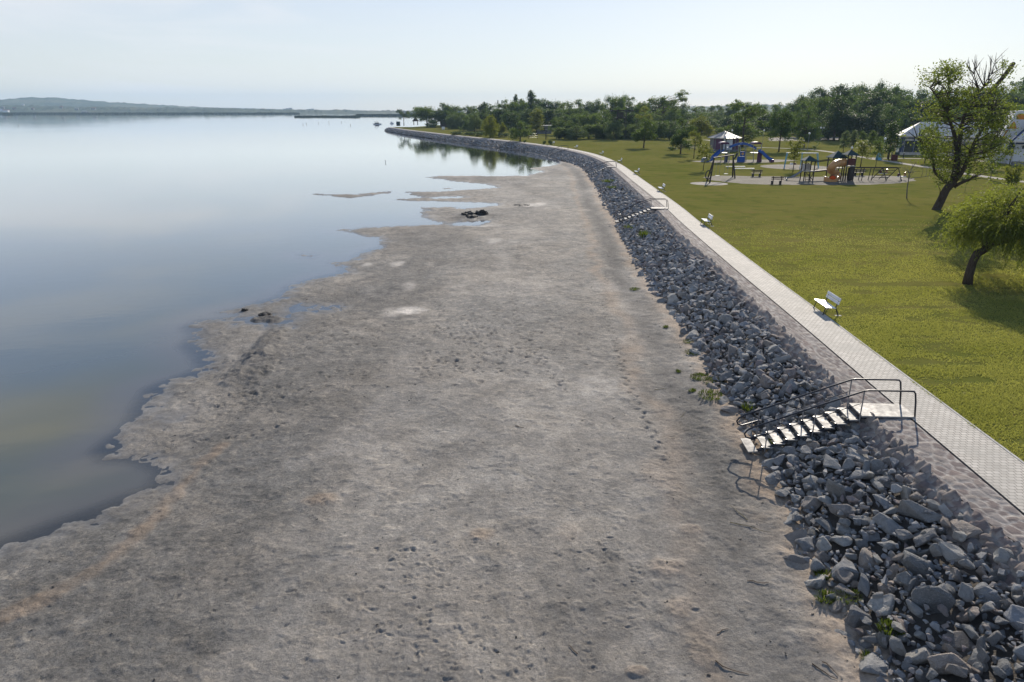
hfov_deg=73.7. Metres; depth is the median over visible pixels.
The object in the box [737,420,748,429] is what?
boulder
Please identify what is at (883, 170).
climbing frame
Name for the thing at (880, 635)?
boulder
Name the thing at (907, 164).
footpath
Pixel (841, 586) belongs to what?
boulder
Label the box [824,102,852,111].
woodland tree
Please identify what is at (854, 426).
boulder
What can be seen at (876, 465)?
boulder
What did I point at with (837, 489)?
boulder
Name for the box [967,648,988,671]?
boulder
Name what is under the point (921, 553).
boulder
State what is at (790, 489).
boulder
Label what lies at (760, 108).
woodland tree
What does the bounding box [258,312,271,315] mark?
mud clod
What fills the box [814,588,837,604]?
weed tuft
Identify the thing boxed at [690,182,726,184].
sand ring
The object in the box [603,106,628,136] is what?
woodland tree
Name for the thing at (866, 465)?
boulder
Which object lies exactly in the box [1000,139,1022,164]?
sapling
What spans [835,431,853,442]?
boulder
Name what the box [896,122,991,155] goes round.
pavilion
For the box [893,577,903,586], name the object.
boulder
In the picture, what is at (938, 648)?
boulder
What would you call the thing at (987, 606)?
boulder
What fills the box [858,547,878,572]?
boulder
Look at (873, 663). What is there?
boulder
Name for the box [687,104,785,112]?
inland ridge
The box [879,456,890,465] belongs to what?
boulder
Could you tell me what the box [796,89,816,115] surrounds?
woodland tree
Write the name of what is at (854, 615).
boulder
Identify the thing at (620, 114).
lookout tower
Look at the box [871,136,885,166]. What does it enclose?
sapling
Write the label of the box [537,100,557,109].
woodland tree
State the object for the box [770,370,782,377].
boulder
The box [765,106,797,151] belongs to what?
broadleaf tree
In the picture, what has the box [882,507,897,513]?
boulder
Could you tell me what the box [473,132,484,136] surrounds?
hedge
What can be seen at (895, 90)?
woodland tree
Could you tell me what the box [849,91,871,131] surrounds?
woodland tree
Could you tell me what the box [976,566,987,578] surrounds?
boulder
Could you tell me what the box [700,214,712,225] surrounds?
park bench
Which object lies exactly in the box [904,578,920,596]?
boulder
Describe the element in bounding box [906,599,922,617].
boulder
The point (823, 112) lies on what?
woodland tree
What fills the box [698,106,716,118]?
woodland tree
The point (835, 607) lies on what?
boulder
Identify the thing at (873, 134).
young tree
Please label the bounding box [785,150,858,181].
play castle
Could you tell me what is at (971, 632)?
boulder
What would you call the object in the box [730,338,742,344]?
boulder
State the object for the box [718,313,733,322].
boulder
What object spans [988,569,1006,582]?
boulder
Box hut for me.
[440,120,449,126]
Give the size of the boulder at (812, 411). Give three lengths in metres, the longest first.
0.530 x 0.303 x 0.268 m
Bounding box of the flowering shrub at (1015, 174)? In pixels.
[1003,161,1023,186]
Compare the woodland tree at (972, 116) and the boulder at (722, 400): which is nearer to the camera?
the boulder at (722, 400)
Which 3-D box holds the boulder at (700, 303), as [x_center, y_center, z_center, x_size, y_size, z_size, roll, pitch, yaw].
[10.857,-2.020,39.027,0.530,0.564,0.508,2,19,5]
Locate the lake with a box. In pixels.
[0,111,689,541]
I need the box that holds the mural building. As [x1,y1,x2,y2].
[985,110,1023,164]
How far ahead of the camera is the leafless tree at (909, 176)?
78.38 m
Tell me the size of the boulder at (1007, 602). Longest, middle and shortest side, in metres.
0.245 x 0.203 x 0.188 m
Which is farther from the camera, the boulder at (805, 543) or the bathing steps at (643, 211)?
the bathing steps at (643, 211)
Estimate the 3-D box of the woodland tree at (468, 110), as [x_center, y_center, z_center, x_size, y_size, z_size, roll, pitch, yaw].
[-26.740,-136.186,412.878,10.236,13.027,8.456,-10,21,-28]
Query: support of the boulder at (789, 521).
on the mud flat
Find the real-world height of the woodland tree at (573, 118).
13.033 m
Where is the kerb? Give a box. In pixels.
[394,127,1023,463]
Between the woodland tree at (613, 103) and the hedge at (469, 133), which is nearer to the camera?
the hedge at (469, 133)
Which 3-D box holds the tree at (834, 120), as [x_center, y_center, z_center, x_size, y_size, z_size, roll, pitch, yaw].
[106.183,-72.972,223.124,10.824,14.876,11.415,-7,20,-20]
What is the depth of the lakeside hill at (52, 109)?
2676.01 m
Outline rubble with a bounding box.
[384,128,1023,681]
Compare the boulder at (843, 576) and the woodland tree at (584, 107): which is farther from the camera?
the woodland tree at (584, 107)
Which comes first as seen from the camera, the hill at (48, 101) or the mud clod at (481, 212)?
the mud clod at (481, 212)
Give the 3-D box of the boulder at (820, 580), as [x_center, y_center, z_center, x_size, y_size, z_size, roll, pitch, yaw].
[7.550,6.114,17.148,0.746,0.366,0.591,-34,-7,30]
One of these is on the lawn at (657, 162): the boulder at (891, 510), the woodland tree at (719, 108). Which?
the woodland tree at (719, 108)
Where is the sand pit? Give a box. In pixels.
[703,176,915,184]
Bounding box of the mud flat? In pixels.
[0,139,910,681]
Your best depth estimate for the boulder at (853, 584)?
16.69 m
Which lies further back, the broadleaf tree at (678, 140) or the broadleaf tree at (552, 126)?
the broadleaf tree at (552, 126)
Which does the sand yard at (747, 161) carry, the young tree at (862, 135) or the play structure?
the play structure
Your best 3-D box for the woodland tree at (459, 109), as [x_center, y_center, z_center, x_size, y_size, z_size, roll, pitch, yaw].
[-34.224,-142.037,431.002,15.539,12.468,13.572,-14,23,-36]
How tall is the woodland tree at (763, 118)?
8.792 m
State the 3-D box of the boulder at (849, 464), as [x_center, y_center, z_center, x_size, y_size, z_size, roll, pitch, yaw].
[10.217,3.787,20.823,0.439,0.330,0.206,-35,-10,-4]
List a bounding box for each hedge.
[449,131,461,134]
[464,131,475,135]
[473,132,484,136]
[551,131,565,138]
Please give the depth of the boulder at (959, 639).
14.44 m
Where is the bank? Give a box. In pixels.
[386,129,1023,681]
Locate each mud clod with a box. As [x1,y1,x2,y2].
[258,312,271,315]
[461,211,476,214]
[466,215,479,217]
[475,209,488,214]
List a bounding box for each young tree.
[688,129,701,157]
[836,131,851,150]
[847,130,859,149]
[858,130,867,147]
[865,131,877,150]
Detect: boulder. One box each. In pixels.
[667,295,678,304]
[669,309,677,314]
[671,285,682,291]
[683,304,691,314]
[686,330,699,338]
[688,285,697,293]
[689,348,700,354]
[697,294,705,300]
[697,301,705,308]
[697,338,706,347]
[699,277,708,285]
[703,290,714,296]
[704,310,714,317]
[707,281,717,287]
[707,383,718,388]
[709,314,718,320]
[711,340,721,348]
[712,335,724,341]
[715,360,727,369]
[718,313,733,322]
[718,396,729,404]
[719,327,728,333]
[719,370,734,380]
[720,405,740,412]
[727,301,734,309]
[728,345,738,362]
[730,310,739,316]
[730,321,742,330]
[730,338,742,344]
[731,382,746,396]
[734,328,744,337]
[737,371,753,382]
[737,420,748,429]
[742,353,749,358]
[742,429,751,436]
[746,345,757,354]
[750,324,760,334]
[753,364,767,372]
[756,353,765,362]
[756,389,771,398]
[759,374,774,388]
[760,404,779,417]
[761,458,776,467]
[763,415,774,430]
[764,340,773,346]
[765,470,785,483]
[767,344,784,358]
[769,334,778,338]
[770,362,784,372]
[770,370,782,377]
[773,354,791,363]
[773,446,787,454]
[775,489,789,496]
[781,368,794,381]
[781,380,800,393]
[781,487,793,494]
[782,554,809,563]
[783,510,798,524]
[783,529,807,542]
[785,406,797,422]
[786,394,796,406]
[786,454,801,464]
[786,466,795,476]
[790,494,801,503]
[792,513,803,520]
[793,476,801,484]
[795,537,816,551]
[798,393,814,404]
[800,445,812,454]
[801,475,821,490]
[801,496,822,512]
[803,380,814,390]
[803,483,811,490]
[803,574,825,587]
[805,513,811,525]
[806,407,820,415]
[806,441,819,451]
[807,490,817,496]
[807,528,817,537]
[810,558,825,571]
[812,581,821,589]
[814,518,833,532]
[814,551,830,564]
[816,536,831,551]
[817,431,832,440]
[817,495,831,503]
[820,445,845,454]
[822,454,841,469]
[823,396,843,416]
[826,479,846,502]
[826,503,855,517]
[826,593,835,599]
[828,599,844,613]
[831,535,852,546]
[831,558,858,584]
[834,479,845,484]
[834,569,853,583]
[834,583,856,599]
[834,596,846,611]
[834,629,850,636]
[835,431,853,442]
[836,523,850,535]
[837,449,847,459]
[838,518,850,527]
[842,458,855,470]
[844,605,871,627]
[845,425,852,432]
[845,552,857,559]
[846,470,869,480]
[847,447,875,463]
[847,580,858,588]
[849,515,871,526]
[850,422,859,430]
[850,482,859,490]
[851,492,865,505]
[852,435,865,448]
[853,628,865,636]
[855,539,867,550]
[856,449,868,454]
[856,489,863,496]
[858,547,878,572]
[858,573,869,596]
[858,638,873,648]
[859,427,870,431]
[859,652,889,674]
[860,616,871,624]
[862,459,869,469]
[862,636,878,643]
[864,471,874,478]
[867,532,880,541]
[867,594,895,618]
[870,459,886,473]
[870,476,890,488]
[872,494,892,509]
[872,512,903,536]
[872,554,882,563]
[872,591,883,598]
[873,481,883,492]
[877,540,897,550]
[877,583,894,593]
[877,631,888,648]
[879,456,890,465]
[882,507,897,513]
[883,472,895,481]
[888,550,897,561]
[888,563,898,579]
[889,482,904,488]
[889,635,906,655]
[891,553,903,560]
[891,615,907,633]
[891,621,904,632]
[892,514,903,520]
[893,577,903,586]
[895,529,914,539]
[895,634,908,641]
[896,571,910,585]
[897,500,941,522]
[900,485,911,499]
[900,550,935,577]
[901,661,918,674]
[904,546,916,553]
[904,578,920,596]
[904,647,932,664]
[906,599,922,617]
[907,525,918,532]
[909,492,922,500]
[911,585,956,613]
[913,528,936,545]
[914,549,930,556]
[914,631,925,640]
[915,666,928,681]
[925,642,935,649]
[926,499,938,508]
[926,668,937,680]
[927,652,974,674]
[929,543,941,556]
[932,538,942,542]
[935,644,944,652]
[936,526,945,534]
[937,604,948,616]
[938,541,972,567]
[938,583,948,592]
[940,516,950,527]
[942,631,974,650]
[942,643,961,657]
[945,664,967,677]
[946,583,955,598]
[948,567,963,582]
[950,519,982,538]
[952,531,966,541]
[954,600,964,606]
[956,606,979,622]
[957,512,962,519]
[958,559,974,569]
[958,582,974,601]
[961,624,978,639]
[967,609,975,621]
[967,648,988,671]
[971,667,983,675]
[972,662,983,669]
[973,544,978,553]
[973,582,1002,609]
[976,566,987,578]
[976,635,986,650]
[976,646,989,663]
[980,602,994,611]
[981,620,999,629]
[986,630,1002,646]
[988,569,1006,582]
[990,606,1002,615]
[991,666,1006,678]
[993,547,1009,564]
[993,658,1012,676]
[994,645,1006,651]
[995,616,1009,625]
[998,629,1005,641]
[999,599,1012,606]
[1001,604,1008,610]
[1004,548,1014,558]
[1011,588,1022,598]
[1013,595,1022,602]
[1013,663,1023,670]
[1016,577,1021,584]
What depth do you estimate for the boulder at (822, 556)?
17.78 m
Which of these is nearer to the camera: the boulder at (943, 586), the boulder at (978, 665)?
the boulder at (978, 665)
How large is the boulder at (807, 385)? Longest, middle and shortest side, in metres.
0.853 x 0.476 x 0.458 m
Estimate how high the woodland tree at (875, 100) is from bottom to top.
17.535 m
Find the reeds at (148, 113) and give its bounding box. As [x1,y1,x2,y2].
[0,112,299,113]
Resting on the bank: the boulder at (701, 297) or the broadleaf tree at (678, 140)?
the boulder at (701, 297)
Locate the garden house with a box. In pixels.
[537,125,550,133]
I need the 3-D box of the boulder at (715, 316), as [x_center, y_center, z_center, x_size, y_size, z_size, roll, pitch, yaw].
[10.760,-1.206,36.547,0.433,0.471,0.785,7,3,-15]
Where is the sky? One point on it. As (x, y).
(378, 55)
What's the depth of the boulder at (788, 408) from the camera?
24.84 m
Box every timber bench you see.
[752,169,762,176]
[770,176,783,183]
[854,169,865,175]
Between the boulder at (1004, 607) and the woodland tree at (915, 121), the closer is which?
the boulder at (1004, 607)
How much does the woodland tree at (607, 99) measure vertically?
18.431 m
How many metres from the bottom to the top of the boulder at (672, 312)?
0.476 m
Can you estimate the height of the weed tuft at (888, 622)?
0.187 m
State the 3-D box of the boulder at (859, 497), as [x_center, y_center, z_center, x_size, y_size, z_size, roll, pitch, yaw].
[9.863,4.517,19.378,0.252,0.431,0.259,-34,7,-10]
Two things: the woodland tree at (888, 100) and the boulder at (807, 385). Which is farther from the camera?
the woodland tree at (888, 100)
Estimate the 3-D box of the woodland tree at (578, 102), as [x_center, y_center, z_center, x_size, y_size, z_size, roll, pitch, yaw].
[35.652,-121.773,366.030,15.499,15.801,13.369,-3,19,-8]
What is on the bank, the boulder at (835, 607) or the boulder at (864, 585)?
the boulder at (864, 585)
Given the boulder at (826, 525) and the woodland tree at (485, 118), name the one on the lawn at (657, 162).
the woodland tree at (485, 118)
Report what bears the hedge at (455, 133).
on the lawn at (657, 162)
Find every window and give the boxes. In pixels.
[903,140,913,151]
[913,141,919,151]
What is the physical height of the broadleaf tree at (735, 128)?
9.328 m
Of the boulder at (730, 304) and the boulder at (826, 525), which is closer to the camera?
the boulder at (826, 525)
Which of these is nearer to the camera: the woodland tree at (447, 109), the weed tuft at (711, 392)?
the weed tuft at (711, 392)
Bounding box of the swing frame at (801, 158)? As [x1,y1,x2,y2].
[784,152,818,167]
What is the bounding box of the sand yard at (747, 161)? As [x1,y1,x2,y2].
[693,159,795,162]
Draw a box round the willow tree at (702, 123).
[688,116,715,143]
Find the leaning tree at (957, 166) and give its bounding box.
[896,49,1023,209]
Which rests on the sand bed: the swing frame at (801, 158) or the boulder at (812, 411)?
the swing frame at (801, 158)
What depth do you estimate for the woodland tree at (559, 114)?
338.37 m
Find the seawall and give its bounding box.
[388,127,1023,606]
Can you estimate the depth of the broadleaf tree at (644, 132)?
182.37 m
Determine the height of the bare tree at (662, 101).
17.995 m
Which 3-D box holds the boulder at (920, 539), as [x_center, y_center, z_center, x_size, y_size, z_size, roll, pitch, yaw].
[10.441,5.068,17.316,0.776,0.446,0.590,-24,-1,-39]
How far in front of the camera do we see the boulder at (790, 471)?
21.56 m
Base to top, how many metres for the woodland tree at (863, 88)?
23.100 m
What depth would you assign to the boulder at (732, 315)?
35.94 m
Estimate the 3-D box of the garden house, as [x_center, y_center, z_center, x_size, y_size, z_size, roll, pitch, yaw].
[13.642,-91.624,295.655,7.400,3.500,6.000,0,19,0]
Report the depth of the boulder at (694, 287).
41.82 m
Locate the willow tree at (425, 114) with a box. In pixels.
[407,106,439,126]
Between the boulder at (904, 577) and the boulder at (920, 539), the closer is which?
the boulder at (904, 577)
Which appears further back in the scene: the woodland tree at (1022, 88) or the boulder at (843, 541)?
the woodland tree at (1022, 88)
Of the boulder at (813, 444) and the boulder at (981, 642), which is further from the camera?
the boulder at (813, 444)
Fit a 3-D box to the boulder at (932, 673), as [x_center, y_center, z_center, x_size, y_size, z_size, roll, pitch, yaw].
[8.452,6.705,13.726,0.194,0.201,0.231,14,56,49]
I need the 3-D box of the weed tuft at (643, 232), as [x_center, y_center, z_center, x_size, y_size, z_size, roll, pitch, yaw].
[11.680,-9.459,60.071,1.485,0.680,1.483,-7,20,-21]
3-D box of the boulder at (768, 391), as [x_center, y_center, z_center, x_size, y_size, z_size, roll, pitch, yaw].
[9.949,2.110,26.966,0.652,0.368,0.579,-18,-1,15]
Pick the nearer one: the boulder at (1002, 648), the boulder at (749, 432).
the boulder at (1002, 648)
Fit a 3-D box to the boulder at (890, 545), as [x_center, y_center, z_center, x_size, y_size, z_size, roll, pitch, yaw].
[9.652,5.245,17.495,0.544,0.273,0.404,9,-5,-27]
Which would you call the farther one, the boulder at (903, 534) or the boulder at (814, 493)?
the boulder at (814, 493)
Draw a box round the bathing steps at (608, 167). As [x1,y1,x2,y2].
[585,161,616,174]
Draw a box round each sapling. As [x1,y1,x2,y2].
[695,142,715,170]
[786,137,804,171]
[854,140,874,166]
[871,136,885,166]
[964,162,972,192]
[978,134,1011,168]
[985,155,1003,178]
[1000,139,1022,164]
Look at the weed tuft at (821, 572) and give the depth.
17.26 m
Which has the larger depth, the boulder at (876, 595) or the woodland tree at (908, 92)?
the woodland tree at (908, 92)
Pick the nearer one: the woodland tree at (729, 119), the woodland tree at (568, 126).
the woodland tree at (568, 126)
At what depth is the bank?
16.88 m
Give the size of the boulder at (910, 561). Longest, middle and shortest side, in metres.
0.802 x 0.521 x 0.491 m
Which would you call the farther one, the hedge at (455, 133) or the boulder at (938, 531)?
the hedge at (455, 133)
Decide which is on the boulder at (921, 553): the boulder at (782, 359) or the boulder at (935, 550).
the boulder at (935, 550)
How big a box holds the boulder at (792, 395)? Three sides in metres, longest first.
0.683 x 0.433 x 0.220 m
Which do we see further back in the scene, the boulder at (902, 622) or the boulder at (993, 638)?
the boulder at (902, 622)
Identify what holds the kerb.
on the lawn at (657, 162)
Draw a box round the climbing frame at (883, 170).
[855,167,901,180]
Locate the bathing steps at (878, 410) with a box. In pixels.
[736,378,916,454]
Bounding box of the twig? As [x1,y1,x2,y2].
[715,660,746,673]
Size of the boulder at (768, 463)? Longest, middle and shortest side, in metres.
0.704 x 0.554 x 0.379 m
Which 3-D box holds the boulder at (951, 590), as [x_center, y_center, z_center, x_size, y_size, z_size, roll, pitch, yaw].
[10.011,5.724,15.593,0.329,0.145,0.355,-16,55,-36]
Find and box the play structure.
[701,141,773,161]
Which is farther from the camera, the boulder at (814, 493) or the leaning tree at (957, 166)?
the leaning tree at (957, 166)
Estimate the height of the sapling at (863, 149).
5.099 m
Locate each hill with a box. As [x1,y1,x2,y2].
[0,97,372,110]
[0,105,460,112]
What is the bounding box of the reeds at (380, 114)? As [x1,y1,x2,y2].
[356,114,411,115]
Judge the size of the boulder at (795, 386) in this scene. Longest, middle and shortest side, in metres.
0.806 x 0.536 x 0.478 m
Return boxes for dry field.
[769,137,838,140]
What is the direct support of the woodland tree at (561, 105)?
on the lawn at (657, 162)
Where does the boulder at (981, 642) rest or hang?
on the boulder at (972, 660)
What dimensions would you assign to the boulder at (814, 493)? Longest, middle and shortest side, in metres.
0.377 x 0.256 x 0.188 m
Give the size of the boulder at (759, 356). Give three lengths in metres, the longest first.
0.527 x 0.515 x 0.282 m
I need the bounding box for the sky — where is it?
[0,0,1023,110]
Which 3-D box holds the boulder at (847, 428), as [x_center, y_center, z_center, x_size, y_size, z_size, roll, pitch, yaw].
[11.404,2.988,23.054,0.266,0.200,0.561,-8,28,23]
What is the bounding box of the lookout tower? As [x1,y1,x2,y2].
[610,110,634,137]
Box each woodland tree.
[442,103,453,118]
[442,104,458,116]
[445,113,458,128]
[450,106,464,114]
[455,112,465,127]
[458,115,476,130]
[462,104,471,114]
[465,114,482,130]
[466,105,479,115]
[476,102,490,112]
[477,107,489,123]
[479,113,497,126]
[485,108,512,126]
[486,103,494,112]
[498,97,508,108]
[504,99,528,111]
[514,110,526,129]
[518,108,540,130]
[534,98,547,106]
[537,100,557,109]
[537,106,549,123]
[542,109,560,124]
[548,101,559,109]
[551,112,569,122]
[552,126,569,138]
[554,102,574,119]
[554,114,579,128]
[558,100,580,120]
[562,124,575,139]
[565,125,588,139]
[570,108,587,129]
[573,99,583,108]
[575,113,601,135]
[578,100,602,117]
[579,124,601,138]
[588,98,604,119]
[588,113,606,134]
[590,123,607,138]
[594,124,607,138]
[599,109,615,131]
[602,94,610,118]
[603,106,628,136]
[603,118,624,139]
[606,93,627,119]
[616,95,629,119]
[618,123,629,138]
[620,111,641,129]
[623,97,635,114]
[627,120,643,138]
[634,101,651,116]
[641,120,665,139]
[651,102,669,116]
[651,106,681,135]
[655,120,668,136]
[656,99,681,121]
[656,121,681,139]
[669,116,685,128]
[677,118,694,131]
[678,102,694,124]
[687,105,711,119]
[693,106,713,117]
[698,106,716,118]
[706,119,716,126]
[711,119,725,132]
[712,104,724,119]
[715,103,730,116]
[717,116,742,127]
[725,105,745,115]
[742,101,753,111]
[745,102,771,113]
[752,113,771,134]
[766,116,782,132]
[768,105,781,113]
[771,102,782,113]
[787,100,820,136]
[788,99,808,111]
[793,104,801,113]
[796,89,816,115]
[801,96,829,132]
[809,86,832,112]
[811,114,830,139]
[821,110,838,136]
[824,83,857,105]
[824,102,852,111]
[825,108,855,140]
[836,112,873,137]
[844,93,866,117]
[849,81,871,106]
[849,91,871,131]
[854,89,897,136]
[862,103,888,139]
[868,84,882,96]
[872,79,893,103]
[875,103,892,134]
[875,105,908,140]
[878,81,904,103]
[882,94,897,107]
[884,107,922,136]
[888,93,914,115]
[891,87,917,102]
[894,95,920,119]
[899,90,915,103]
[905,115,926,127]
[907,98,939,121]
[911,88,929,100]
[914,89,929,99]
[914,98,931,120]
[928,108,956,121]
[951,105,965,121]
[958,109,986,123]
[974,86,1004,99]
[981,101,1023,124]
[988,103,1023,129]
[999,89,1023,117]
[1006,80,1021,92]
[1007,88,1023,104]
[1016,77,1023,92]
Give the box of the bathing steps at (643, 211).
[614,198,668,222]
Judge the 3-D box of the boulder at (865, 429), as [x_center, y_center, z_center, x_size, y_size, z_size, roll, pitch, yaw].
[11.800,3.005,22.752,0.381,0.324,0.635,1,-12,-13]
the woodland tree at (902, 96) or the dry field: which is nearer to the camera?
the dry field
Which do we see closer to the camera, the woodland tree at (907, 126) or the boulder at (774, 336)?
the boulder at (774, 336)
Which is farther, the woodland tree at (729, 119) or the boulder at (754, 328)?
the woodland tree at (729, 119)
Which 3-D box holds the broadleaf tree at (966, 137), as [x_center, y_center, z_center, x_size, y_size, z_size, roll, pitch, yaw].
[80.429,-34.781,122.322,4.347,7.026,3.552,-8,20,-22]
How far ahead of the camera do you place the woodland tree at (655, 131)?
235.28 m
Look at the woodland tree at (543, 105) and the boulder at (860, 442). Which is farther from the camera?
the woodland tree at (543, 105)
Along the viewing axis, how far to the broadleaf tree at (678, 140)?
157.69 m
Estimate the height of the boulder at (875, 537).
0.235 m
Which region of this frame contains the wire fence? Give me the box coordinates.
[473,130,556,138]
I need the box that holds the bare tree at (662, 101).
[630,89,690,116]
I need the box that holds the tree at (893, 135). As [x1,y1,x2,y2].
[879,120,903,159]
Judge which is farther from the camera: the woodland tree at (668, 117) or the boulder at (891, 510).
the woodland tree at (668, 117)
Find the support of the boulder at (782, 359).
on the bank
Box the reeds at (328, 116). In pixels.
[294,115,359,116]
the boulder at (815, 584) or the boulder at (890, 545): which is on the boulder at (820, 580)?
the boulder at (815, 584)
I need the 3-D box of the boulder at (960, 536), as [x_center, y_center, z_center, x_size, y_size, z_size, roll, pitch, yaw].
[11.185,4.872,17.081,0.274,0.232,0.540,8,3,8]
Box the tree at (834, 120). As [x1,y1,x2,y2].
[819,94,853,140]
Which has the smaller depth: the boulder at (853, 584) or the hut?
the boulder at (853, 584)
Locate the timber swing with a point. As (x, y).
(711, 169)
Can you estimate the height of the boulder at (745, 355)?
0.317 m
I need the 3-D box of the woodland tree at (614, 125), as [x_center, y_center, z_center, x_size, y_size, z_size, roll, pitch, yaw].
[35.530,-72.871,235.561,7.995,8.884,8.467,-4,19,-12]
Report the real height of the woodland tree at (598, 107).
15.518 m
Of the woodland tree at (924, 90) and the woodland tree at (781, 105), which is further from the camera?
the woodland tree at (781, 105)
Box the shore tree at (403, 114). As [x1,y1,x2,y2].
[396,109,409,120]
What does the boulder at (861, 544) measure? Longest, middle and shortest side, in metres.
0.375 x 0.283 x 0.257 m
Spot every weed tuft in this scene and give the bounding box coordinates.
[637,230,651,237]
[690,372,711,380]
[698,388,724,400]
[703,376,725,385]
[740,401,755,410]
[813,568,831,580]
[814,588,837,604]
[831,586,863,604]
[858,648,875,659]
[875,617,904,636]
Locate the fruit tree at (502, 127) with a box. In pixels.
[496,122,507,136]
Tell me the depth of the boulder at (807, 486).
20.55 m
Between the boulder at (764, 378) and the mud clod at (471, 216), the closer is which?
the boulder at (764, 378)
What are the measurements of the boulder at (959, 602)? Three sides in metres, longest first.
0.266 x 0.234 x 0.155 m
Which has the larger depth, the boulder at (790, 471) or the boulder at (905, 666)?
the boulder at (790, 471)
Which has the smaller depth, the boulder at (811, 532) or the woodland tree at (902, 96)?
the boulder at (811, 532)
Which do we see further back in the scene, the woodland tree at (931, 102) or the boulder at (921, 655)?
the woodland tree at (931, 102)
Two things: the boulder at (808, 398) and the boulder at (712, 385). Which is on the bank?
the boulder at (808, 398)
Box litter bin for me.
[891,152,898,160]
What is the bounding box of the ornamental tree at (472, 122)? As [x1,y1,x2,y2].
[467,112,482,131]
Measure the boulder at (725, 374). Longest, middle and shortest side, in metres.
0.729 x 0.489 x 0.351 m
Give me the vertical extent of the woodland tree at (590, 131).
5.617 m
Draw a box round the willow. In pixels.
[929,172,1023,284]
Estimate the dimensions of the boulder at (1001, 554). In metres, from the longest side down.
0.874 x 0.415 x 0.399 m
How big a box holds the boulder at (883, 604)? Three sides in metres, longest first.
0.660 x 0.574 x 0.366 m
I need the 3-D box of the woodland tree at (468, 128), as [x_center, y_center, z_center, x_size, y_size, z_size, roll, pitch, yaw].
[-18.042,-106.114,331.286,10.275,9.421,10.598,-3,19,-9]
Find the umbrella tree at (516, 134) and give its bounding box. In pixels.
[508,121,531,140]
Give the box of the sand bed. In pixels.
[760,164,825,169]
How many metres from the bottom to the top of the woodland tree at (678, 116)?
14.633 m
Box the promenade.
[391,127,1023,512]
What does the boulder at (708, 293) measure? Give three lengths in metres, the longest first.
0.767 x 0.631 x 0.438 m
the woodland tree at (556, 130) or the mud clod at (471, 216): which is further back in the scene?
the woodland tree at (556, 130)
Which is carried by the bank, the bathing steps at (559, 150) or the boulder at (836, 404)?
the boulder at (836, 404)
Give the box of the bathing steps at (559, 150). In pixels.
[549,145,568,155]
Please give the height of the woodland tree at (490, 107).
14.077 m
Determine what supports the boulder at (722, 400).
on the bank
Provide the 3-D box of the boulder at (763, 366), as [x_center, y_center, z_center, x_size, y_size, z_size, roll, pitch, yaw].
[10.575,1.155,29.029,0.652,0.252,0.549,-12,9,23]
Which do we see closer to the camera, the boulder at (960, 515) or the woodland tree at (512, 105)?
the boulder at (960, 515)
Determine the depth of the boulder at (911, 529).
17.67 m
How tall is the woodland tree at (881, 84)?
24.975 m
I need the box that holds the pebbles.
[5,256,854,680]
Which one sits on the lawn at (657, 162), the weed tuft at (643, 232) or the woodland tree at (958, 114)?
the woodland tree at (958, 114)
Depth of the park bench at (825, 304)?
34.26 m
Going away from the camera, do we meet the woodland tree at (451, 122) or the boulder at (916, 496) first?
the boulder at (916, 496)
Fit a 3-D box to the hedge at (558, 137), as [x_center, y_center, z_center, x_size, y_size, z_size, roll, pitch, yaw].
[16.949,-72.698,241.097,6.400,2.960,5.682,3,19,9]
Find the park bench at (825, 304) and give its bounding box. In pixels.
[813,291,840,315]
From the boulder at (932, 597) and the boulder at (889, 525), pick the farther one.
the boulder at (889, 525)
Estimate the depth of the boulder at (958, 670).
13.52 m
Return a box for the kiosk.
[708,131,741,151]
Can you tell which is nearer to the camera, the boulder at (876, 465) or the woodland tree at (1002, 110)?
the boulder at (876, 465)
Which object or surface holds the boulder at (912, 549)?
on the bank
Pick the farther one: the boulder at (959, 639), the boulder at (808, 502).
the boulder at (808, 502)
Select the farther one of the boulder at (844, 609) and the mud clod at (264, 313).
the mud clod at (264, 313)
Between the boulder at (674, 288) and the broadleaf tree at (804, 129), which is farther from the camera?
the broadleaf tree at (804, 129)
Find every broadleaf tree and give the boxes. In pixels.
[433,102,451,123]
[480,113,499,137]
[499,111,523,131]
[526,108,544,134]
[546,117,561,130]
[631,117,658,147]
[635,105,654,126]
[669,115,697,153]
[714,113,763,143]
[728,99,769,146]
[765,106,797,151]
[790,107,823,146]
[918,124,943,162]
[949,127,974,151]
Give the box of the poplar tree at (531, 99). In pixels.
[525,90,536,127]
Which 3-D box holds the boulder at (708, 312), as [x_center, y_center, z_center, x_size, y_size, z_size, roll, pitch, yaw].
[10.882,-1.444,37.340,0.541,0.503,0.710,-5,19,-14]
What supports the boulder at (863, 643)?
on the bank
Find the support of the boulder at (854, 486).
on the bank
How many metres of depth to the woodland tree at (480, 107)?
432.01 m
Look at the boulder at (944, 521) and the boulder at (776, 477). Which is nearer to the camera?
the boulder at (944, 521)
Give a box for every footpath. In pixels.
[757,147,1023,182]
[865,157,1023,165]
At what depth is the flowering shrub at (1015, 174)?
90.02 m
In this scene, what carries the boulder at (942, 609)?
on the bank
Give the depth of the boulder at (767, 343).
30.96 m
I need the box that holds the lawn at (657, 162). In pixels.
[395,124,1023,460]
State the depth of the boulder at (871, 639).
14.96 m
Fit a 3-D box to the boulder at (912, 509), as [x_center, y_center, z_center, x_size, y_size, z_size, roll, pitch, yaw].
[10.836,4.565,18.149,1.013,0.514,0.520,16,11,15]
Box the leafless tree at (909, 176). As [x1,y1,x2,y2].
[902,161,931,197]
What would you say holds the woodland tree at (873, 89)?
on the lawn at (657, 162)
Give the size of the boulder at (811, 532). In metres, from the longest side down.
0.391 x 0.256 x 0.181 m
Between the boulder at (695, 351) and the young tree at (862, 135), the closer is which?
the boulder at (695, 351)
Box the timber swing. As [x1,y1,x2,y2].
[705,154,735,182]

